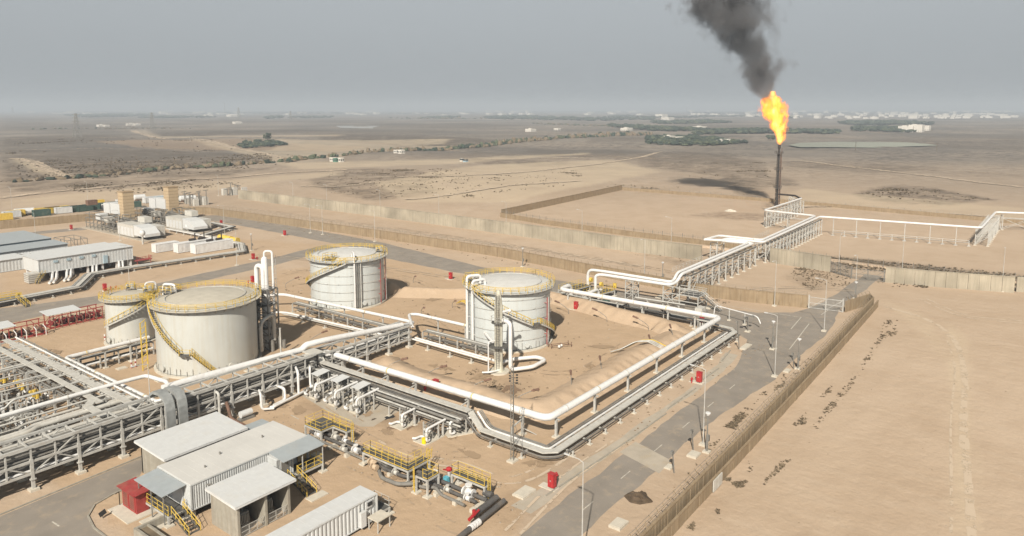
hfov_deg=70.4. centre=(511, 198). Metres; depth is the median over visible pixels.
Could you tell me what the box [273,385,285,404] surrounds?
pipeline
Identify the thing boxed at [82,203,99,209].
shipping container
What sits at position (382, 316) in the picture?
pipeline
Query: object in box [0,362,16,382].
valve manifold
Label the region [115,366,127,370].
concrete cover
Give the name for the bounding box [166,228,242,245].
pipe rack
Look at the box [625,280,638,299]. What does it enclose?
pipe support
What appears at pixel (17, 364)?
pipeline
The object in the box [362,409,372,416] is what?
ground stain
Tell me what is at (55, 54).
sky
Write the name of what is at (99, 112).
grove
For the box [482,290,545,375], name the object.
stripper tower
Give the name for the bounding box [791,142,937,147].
water
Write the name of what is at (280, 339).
steel post
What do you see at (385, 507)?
access platform
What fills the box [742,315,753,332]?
floodlight stand
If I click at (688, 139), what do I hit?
grove
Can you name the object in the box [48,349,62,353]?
ground stain
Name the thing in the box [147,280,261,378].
storage tank
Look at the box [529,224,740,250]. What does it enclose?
earth bank
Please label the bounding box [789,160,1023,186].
wheel tracks
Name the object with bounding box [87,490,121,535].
kerb
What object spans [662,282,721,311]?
stair tower
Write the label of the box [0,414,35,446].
valve manifold
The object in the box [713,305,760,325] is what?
pipeline
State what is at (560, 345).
pipe stand
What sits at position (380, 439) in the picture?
wheel tracks
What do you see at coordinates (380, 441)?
wheel tracks
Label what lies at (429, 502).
wheel tracks
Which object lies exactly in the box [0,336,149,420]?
pipe rack
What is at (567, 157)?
wheel tracks
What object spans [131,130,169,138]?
wheel tracks
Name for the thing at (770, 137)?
tree
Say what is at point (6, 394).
pipeline
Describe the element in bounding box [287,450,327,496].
entrance stair
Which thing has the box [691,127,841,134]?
grove
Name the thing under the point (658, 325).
earth bank
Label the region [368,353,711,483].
wheel tracks
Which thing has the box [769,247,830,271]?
concrete wall
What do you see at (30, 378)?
pipeline
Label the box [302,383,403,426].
concrete apron
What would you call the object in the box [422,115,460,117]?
grove
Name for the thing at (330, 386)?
pipe manifold
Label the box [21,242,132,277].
raised hall
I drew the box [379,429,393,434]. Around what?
ground stain
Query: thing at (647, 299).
pipeline
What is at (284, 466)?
door
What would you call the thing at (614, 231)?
perimeter wall
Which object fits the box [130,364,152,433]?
lamp post
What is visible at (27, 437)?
valve manifold
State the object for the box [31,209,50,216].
shipping container
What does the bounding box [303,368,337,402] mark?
pump unit
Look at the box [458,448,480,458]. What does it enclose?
ground stain
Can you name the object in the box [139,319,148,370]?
ladder tower
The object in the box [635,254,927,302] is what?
scrub
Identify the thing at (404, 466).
access platform
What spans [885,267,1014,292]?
concrete wall
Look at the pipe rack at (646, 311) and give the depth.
156.92 m
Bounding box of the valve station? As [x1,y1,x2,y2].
[561,277,616,303]
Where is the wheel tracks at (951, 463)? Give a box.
[947,341,955,532]
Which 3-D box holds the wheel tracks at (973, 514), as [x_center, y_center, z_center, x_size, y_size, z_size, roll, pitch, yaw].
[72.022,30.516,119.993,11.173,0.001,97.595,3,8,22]
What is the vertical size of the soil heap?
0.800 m
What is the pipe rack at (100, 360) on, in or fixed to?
on the ground
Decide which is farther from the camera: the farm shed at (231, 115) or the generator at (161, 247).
the farm shed at (231, 115)
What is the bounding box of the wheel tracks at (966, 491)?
[956,342,970,535]
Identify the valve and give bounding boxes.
[0,378,7,393]
[17,384,25,405]
[29,389,37,402]
[32,393,40,411]
[443,466,451,482]
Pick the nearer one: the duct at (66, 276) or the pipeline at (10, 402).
the pipeline at (10, 402)
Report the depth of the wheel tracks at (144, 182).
431.92 m
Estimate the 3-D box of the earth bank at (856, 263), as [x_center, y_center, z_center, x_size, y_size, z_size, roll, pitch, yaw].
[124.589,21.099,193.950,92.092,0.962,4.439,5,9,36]
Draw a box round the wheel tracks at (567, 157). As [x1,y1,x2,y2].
[458,157,629,159]
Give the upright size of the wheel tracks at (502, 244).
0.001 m
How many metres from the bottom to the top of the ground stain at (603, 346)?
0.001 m
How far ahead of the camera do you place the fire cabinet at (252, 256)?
217.79 m
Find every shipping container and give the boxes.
[0,212,12,219]
[1,210,21,216]
[7,209,25,215]
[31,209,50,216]
[44,205,69,212]
[54,206,72,213]
[70,205,80,211]
[75,205,93,211]
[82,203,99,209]
[134,201,141,206]
[142,196,157,203]
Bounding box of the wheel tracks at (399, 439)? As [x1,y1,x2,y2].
[347,411,457,451]
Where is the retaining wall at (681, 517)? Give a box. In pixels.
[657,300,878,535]
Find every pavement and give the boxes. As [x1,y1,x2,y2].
[511,353,737,513]
[620,442,670,472]
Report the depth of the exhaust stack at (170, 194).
289.31 m
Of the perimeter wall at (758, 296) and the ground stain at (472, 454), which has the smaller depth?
the ground stain at (472, 454)
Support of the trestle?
on the ground
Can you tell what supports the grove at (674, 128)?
on the ground
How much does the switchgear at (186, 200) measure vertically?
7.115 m
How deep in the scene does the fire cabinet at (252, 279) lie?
188.29 m
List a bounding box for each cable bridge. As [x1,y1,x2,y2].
[148,389,176,429]
[163,385,188,424]
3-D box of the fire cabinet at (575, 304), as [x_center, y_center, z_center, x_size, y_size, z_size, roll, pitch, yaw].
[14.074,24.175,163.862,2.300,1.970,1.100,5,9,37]
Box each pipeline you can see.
[0,347,34,355]
[0,356,52,370]
[0,358,56,371]
[0,362,63,379]
[0,365,77,405]
[0,368,73,387]
[0,369,83,410]
[0,374,168,435]
[0,375,98,418]
[0,377,90,425]
[0,387,111,419]
[0,388,124,432]
[0,394,135,447]
[0,395,128,437]
[0,399,110,435]
[0,402,146,478]
[0,408,125,448]
[0,412,31,424]
[1,349,38,358]
[1,385,60,405]
[65,335,172,401]
[213,390,244,432]
[225,401,246,424]
[258,389,273,409]
[261,311,381,335]
[270,293,413,325]
[270,365,311,407]
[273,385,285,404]
[282,313,375,335]
[294,365,299,392]
[306,430,498,515]
[323,284,720,438]
[408,313,493,342]
[412,338,487,361]
[415,337,493,363]
[457,498,505,535]
[635,297,684,305]
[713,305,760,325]
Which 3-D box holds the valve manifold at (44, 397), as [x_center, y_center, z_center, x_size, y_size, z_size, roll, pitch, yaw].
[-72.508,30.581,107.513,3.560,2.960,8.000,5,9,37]
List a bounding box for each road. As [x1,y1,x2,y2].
[0,245,339,322]
[0,458,141,535]
[32,215,880,535]
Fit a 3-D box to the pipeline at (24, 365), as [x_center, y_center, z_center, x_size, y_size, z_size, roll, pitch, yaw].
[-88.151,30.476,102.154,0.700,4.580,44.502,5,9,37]
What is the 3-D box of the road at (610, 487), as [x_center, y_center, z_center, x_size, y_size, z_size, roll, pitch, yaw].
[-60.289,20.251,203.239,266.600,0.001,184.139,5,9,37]
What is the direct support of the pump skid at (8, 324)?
on the ground
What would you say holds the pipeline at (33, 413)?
on the ground
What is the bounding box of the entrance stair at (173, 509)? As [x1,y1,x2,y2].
[145,491,200,535]
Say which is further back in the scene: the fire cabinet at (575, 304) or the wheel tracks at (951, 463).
the fire cabinet at (575, 304)
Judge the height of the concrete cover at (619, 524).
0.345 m
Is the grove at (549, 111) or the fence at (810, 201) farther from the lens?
the grove at (549, 111)
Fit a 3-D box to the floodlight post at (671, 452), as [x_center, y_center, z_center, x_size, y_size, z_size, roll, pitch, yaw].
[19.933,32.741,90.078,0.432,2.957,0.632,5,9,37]
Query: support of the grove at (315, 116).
on the ground
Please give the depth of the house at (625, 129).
1497.63 m
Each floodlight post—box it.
[670,450,674,472]
[690,429,693,449]
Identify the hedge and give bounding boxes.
[11,131,652,182]
[32,127,190,128]
[390,117,486,118]
[534,122,659,130]
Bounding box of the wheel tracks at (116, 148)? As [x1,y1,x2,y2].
[0,148,214,151]
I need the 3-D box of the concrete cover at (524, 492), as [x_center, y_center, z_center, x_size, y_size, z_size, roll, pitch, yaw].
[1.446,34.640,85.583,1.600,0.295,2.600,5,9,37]
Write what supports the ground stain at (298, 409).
on the ground
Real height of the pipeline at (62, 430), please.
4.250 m
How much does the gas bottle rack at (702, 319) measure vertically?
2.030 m
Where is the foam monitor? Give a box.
[518,388,539,396]
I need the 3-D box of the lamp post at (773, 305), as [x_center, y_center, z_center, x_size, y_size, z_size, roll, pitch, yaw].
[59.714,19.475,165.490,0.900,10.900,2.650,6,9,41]
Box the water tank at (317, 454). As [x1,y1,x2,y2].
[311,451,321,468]
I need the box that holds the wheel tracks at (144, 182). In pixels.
[0,169,346,197]
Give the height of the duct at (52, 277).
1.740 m
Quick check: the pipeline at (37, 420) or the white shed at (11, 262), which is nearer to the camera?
the pipeline at (37, 420)
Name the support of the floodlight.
on the ground
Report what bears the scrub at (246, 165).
on the ground
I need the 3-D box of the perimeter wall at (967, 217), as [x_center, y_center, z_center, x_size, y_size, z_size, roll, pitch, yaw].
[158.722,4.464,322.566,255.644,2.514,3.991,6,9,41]
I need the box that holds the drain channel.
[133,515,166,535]
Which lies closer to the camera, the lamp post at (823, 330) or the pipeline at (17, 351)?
the pipeline at (17, 351)
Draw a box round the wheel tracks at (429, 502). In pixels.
[377,470,454,522]
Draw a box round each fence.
[241,505,287,535]
[503,210,764,244]
[625,186,1020,219]
[786,248,1022,276]
[830,261,850,277]
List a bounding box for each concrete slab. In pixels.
[108,503,156,524]
[139,513,174,529]
[305,490,328,501]
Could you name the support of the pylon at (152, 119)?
on the ground
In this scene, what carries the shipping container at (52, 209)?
on the ground
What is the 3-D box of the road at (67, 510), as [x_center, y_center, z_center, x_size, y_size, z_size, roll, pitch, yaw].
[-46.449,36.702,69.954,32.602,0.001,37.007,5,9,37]
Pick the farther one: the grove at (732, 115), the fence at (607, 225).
the grove at (732, 115)
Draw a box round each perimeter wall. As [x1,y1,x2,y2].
[0,206,188,228]
[189,205,807,307]
[500,213,761,252]
[501,185,621,213]
[622,187,1023,224]
[845,290,870,311]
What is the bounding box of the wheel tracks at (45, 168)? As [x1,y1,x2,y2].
[10,158,71,176]
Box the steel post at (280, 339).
[279,328,281,351]
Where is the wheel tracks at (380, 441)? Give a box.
[378,364,680,476]
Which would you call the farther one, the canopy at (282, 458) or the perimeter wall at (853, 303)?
the perimeter wall at (853, 303)
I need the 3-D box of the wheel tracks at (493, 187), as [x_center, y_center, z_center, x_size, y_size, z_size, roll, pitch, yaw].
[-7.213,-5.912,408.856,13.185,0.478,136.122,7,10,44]
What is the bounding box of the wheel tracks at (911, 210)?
[764,206,1012,217]
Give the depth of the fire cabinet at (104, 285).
180.07 m
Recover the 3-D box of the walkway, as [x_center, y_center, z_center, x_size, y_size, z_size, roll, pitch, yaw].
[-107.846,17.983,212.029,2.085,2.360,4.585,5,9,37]
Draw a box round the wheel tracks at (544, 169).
[396,152,658,176]
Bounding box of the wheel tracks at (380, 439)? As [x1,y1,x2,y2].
[326,407,467,457]
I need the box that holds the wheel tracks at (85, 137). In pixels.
[20,137,150,138]
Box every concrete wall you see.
[238,190,701,260]
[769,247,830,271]
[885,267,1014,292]
[1016,277,1023,291]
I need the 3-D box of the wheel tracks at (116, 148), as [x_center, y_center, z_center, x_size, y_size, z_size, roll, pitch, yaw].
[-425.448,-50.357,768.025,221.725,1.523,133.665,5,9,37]
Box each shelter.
[134,411,247,473]
[205,462,295,535]
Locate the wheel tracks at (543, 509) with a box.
[519,444,624,535]
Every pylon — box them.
[72,113,81,137]
[149,112,155,129]
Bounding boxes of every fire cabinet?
[100,283,107,291]
[115,477,148,513]
[247,276,254,283]
[249,253,255,259]
[445,272,453,279]
[538,471,558,491]
[569,301,577,309]
[689,371,704,384]
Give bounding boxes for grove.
[62,112,129,112]
[64,113,154,117]
[138,115,215,117]
[182,111,372,113]
[236,139,287,147]
[263,115,283,118]
[288,115,333,117]
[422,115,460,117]
[484,114,657,120]
[530,111,570,111]
[606,123,652,127]
[608,114,633,116]
[626,125,704,131]
[638,115,707,117]
[644,133,747,145]
[650,119,731,123]
[687,111,770,113]
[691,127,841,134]
[698,114,776,116]
[764,115,799,117]
[798,111,1021,113]
[837,119,934,124]
[850,125,916,132]
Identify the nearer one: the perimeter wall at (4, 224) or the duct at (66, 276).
the duct at (66, 276)
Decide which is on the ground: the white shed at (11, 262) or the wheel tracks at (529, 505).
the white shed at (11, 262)
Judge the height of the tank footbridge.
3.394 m
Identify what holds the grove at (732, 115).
on the ground
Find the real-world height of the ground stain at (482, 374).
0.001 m
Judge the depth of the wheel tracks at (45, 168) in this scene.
561.79 m
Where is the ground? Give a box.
[0,110,1023,535]
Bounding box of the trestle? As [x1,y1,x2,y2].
[586,198,1023,299]
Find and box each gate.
[808,295,843,311]
[851,266,884,281]
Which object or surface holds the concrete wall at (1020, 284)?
on the ground
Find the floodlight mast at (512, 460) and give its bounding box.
[506,359,525,463]
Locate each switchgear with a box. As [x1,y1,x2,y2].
[178,189,191,203]
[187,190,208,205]
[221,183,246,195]
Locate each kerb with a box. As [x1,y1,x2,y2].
[0,456,140,514]
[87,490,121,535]
[545,413,666,495]
[666,388,695,409]
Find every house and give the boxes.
[525,128,535,131]
[620,127,632,130]
[655,114,667,116]
[661,117,673,119]
[898,125,913,129]
[908,116,918,118]
[909,124,924,131]
[924,125,930,130]
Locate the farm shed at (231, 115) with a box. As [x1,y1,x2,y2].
[226,114,237,116]
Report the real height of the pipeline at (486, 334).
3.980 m
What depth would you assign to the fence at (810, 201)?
340.69 m
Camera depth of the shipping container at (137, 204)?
333.60 m
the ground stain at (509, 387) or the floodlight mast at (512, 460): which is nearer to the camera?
the floodlight mast at (512, 460)
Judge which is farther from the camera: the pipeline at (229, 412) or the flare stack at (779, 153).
the flare stack at (779, 153)
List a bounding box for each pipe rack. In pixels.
[0,267,130,305]
[0,322,403,492]
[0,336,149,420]
[52,340,154,376]
[125,243,247,271]
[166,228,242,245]
[200,222,235,234]
[290,301,400,334]
[302,353,474,435]
[307,321,412,379]
[421,329,493,361]
[465,331,739,458]
[553,291,738,333]
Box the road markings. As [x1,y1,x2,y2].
[52,300,842,526]
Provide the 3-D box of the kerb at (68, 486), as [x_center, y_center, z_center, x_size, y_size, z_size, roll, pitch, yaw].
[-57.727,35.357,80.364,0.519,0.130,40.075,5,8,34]
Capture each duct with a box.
[48,271,57,283]
[63,269,72,281]
[91,264,97,271]
[118,260,123,267]
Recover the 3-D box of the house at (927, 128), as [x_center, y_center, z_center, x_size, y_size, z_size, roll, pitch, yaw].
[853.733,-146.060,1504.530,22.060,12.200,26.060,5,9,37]
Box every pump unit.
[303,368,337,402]
[323,374,357,409]
[343,381,378,417]
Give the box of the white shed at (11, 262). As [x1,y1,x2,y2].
[0,253,22,272]
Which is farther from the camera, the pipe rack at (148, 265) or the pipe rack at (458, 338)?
the pipe rack at (148, 265)
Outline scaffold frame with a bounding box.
[54,235,87,245]
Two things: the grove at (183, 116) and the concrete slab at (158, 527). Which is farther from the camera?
the grove at (183, 116)
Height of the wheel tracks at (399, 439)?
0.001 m
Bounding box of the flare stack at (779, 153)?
[773,145,801,211]
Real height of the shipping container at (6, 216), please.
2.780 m
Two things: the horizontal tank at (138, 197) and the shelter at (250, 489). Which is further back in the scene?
the horizontal tank at (138, 197)
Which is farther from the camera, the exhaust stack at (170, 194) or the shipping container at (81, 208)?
the shipping container at (81, 208)
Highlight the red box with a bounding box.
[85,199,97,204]
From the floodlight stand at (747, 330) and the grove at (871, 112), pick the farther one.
the grove at (871, 112)
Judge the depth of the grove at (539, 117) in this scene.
3158.44 m
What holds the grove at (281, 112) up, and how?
on the ground
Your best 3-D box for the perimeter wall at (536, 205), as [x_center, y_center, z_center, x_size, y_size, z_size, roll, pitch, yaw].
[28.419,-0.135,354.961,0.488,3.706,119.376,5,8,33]
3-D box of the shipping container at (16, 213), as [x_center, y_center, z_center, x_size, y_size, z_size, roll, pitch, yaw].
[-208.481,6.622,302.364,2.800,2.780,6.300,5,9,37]
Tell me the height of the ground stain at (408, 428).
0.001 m
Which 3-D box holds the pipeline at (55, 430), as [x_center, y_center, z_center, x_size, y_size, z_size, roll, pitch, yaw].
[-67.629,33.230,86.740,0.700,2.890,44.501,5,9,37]
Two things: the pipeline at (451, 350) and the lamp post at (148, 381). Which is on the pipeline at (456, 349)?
the pipeline at (451, 350)
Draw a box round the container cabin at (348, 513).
[265,485,377,535]
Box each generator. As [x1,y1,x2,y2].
[151,240,178,252]
[173,231,214,252]
[190,232,233,253]
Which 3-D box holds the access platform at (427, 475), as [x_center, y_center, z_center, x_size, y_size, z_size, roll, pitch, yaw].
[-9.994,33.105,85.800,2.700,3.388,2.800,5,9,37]
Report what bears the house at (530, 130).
on the ground
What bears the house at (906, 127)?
on the ground
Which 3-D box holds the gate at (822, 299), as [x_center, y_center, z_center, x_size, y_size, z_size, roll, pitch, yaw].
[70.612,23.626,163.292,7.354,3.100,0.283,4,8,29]
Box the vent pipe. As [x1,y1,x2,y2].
[139,230,144,243]
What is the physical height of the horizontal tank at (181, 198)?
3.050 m
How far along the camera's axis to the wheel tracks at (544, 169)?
533.85 m
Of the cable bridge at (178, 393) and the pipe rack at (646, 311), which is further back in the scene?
the pipe rack at (646, 311)
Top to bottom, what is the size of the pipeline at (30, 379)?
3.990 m
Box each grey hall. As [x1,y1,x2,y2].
[0,230,50,245]
[0,239,68,254]
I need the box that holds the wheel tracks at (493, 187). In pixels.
[408,180,581,198]
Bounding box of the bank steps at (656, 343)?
[610,339,672,351]
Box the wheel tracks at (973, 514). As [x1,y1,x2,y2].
[886,306,976,535]
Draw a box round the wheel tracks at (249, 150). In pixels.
[195,139,284,159]
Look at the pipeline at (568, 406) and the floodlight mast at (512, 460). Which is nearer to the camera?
the floodlight mast at (512, 460)
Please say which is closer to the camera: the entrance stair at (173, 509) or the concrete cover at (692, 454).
the entrance stair at (173, 509)
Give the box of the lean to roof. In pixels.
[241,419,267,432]
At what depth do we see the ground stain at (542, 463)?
92.89 m
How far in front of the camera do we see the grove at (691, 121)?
2256.28 m
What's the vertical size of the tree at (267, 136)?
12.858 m
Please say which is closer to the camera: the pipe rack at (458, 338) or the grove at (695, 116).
the pipe rack at (458, 338)
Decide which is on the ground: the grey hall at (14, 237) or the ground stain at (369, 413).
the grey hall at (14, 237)
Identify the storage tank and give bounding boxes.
[98,281,158,347]
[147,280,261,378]
[305,243,387,310]
[462,267,554,353]
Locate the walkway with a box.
[133,254,151,264]
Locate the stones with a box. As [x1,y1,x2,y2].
[191,217,1005,529]
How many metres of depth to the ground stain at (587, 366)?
127.55 m
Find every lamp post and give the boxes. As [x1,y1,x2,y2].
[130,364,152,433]
[564,453,583,535]
[690,364,705,446]
[764,312,777,377]
[772,260,776,306]
[817,278,826,331]
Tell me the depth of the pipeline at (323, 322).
148.98 m
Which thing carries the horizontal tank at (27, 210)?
on the ground
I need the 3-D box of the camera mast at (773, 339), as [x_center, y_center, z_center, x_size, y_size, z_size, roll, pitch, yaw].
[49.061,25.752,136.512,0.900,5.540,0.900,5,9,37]
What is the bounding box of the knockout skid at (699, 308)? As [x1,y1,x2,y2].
[692,305,707,317]
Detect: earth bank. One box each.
[359,330,699,420]
[384,279,400,294]
[393,286,690,333]
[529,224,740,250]
[831,259,1016,282]
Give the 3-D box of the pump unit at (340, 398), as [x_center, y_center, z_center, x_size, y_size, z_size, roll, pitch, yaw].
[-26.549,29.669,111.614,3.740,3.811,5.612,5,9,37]
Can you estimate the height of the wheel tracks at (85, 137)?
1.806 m
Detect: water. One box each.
[337,126,376,127]
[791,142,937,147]
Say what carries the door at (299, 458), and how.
in the control cabin at (189, 478)
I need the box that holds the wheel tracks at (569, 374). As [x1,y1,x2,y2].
[526,349,622,374]
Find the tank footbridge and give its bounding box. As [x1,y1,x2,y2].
[139,292,153,301]
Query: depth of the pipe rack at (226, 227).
268.81 m
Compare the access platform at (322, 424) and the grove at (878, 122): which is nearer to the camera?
the access platform at (322, 424)
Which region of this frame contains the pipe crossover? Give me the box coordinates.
[607,303,685,319]
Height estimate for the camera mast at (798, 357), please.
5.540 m
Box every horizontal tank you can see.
[21,207,33,214]
[134,194,145,200]
[179,195,188,201]
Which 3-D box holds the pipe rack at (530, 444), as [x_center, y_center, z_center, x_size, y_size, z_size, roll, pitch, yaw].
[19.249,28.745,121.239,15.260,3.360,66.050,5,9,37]
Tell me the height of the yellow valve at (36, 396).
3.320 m
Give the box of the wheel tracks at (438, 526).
[346,466,457,534]
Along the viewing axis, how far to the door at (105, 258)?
203.64 m
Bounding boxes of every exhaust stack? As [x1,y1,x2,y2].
[117,190,134,219]
[162,186,178,212]
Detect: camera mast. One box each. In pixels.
[702,411,710,453]
[769,321,774,349]
[794,338,800,369]
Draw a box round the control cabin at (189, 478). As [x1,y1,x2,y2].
[134,421,308,524]
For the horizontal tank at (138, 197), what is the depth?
357.60 m
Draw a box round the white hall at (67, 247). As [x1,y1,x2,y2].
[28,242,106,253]
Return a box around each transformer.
[240,507,249,527]
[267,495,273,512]
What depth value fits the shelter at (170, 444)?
90.84 m
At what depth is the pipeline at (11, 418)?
99.34 m
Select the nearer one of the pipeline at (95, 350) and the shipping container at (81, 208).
the pipeline at (95, 350)
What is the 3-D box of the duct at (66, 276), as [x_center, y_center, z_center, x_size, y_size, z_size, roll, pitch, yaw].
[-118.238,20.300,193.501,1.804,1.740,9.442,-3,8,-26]
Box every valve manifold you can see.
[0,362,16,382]
[0,375,33,403]
[0,392,56,415]
[0,398,10,420]
[0,406,26,432]
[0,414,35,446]
[5,424,53,444]
[9,402,81,440]
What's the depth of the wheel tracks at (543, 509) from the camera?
83.92 m
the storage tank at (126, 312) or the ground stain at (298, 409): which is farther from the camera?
the storage tank at (126, 312)
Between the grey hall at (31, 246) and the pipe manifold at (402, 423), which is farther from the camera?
the grey hall at (31, 246)
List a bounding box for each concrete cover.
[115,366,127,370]
[512,485,535,499]
[608,517,628,531]
[664,463,674,469]
[686,450,700,458]
[740,343,751,349]
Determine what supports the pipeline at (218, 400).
attached to the pipe rack at (28, 459)
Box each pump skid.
[0,318,47,343]
[39,304,103,328]
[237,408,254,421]
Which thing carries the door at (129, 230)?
in the turbine package at (130, 228)
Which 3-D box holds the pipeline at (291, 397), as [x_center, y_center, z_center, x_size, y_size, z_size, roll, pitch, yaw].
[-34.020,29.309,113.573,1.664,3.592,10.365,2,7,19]
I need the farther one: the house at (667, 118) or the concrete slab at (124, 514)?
the house at (667, 118)
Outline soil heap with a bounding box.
[624,491,652,504]
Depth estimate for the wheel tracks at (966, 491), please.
93.29 m
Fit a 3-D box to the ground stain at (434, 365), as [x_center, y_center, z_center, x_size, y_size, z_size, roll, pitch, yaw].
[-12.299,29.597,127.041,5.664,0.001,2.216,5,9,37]
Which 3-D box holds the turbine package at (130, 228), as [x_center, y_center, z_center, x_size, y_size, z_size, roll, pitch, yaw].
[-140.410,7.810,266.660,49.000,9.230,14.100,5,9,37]
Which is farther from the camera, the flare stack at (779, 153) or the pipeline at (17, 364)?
the flare stack at (779, 153)
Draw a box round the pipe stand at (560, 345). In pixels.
[548,340,571,348]
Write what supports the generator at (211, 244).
on the ground
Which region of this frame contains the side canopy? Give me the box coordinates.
[368,509,390,533]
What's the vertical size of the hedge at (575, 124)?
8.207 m
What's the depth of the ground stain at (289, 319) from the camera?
155.96 m
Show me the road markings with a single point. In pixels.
(660, 445)
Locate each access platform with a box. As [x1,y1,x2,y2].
[0,290,30,307]
[304,410,356,444]
[359,440,432,481]
[373,490,394,522]
[411,460,439,499]
[450,461,491,500]
[558,279,589,291]
[582,284,616,298]
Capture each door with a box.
[103,255,107,262]
[118,226,132,235]
[166,219,181,228]
[173,488,183,505]
[281,461,288,473]
[297,453,306,461]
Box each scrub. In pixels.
[0,137,988,201]
[369,368,529,395]
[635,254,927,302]
[686,319,897,530]
[688,352,819,473]
[751,254,1023,284]
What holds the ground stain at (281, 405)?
on the ground
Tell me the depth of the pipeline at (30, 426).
96.37 m
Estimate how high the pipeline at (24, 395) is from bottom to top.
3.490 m
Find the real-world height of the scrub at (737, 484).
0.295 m
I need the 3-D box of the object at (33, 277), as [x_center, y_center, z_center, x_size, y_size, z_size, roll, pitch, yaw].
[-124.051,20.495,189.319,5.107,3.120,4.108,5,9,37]
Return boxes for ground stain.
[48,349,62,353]
[268,402,287,407]
[277,318,295,321]
[292,405,306,414]
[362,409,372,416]
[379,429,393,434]
[380,476,406,481]
[404,416,421,429]
[412,449,420,455]
[429,364,454,370]
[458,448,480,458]
[470,372,492,379]
[502,385,520,394]
[522,459,553,466]
[585,364,595,368]
[590,345,613,348]
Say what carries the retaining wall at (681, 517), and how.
on the ground
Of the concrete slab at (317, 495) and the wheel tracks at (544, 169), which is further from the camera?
the wheel tracks at (544, 169)
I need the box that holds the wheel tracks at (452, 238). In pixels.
[223,205,638,266]
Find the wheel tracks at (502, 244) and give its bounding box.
[270,211,674,273]
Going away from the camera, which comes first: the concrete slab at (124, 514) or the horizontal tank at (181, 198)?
the concrete slab at (124, 514)
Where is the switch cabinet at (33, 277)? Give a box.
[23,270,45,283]
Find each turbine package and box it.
[81,202,164,241]
[135,197,210,232]
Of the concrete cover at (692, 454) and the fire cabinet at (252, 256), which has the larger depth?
the fire cabinet at (252, 256)
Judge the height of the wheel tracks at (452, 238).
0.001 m
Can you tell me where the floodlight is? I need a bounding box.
[98,509,106,517]
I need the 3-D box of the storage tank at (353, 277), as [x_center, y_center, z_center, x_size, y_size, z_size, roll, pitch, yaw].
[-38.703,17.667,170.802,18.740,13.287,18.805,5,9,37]
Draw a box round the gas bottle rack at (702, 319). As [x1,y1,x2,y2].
[696,318,712,330]
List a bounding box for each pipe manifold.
[310,374,335,389]
[389,406,420,430]
[412,418,445,445]
[444,414,472,437]
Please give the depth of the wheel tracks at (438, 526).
81.06 m
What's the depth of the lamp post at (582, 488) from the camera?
71.77 m
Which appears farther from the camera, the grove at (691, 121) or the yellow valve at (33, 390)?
the grove at (691, 121)
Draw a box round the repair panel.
[713,472,722,491]
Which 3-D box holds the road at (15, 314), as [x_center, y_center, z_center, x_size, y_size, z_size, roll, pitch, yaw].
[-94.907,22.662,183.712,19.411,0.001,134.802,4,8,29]
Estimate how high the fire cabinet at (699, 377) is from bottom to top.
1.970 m
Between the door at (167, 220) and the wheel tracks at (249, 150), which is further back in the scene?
the wheel tracks at (249, 150)
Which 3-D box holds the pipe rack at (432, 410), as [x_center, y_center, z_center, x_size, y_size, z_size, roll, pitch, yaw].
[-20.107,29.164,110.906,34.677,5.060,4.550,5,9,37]
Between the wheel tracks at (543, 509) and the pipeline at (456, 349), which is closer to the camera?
the wheel tracks at (543, 509)
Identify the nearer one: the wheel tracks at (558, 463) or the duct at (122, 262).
the wheel tracks at (558, 463)
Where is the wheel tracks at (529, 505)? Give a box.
[504,440,612,530]
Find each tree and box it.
[263,132,271,139]
[766,135,775,139]
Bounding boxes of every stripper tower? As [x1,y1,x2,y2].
[254,250,285,351]
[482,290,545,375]
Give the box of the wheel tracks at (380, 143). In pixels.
[293,139,456,150]
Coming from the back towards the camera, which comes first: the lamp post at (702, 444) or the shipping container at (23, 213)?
the shipping container at (23, 213)
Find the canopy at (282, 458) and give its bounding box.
[266,434,324,478]
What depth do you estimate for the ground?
190.60 m
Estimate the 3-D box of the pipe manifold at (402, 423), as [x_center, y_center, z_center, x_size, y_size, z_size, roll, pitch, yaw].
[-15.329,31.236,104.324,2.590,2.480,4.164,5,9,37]
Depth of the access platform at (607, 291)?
174.32 m
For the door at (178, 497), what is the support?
in the control cabin at (189, 478)
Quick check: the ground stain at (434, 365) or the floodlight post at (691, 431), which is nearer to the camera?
the floodlight post at (691, 431)
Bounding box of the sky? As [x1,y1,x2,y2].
[0,0,1023,109]
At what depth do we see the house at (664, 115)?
3609.87 m

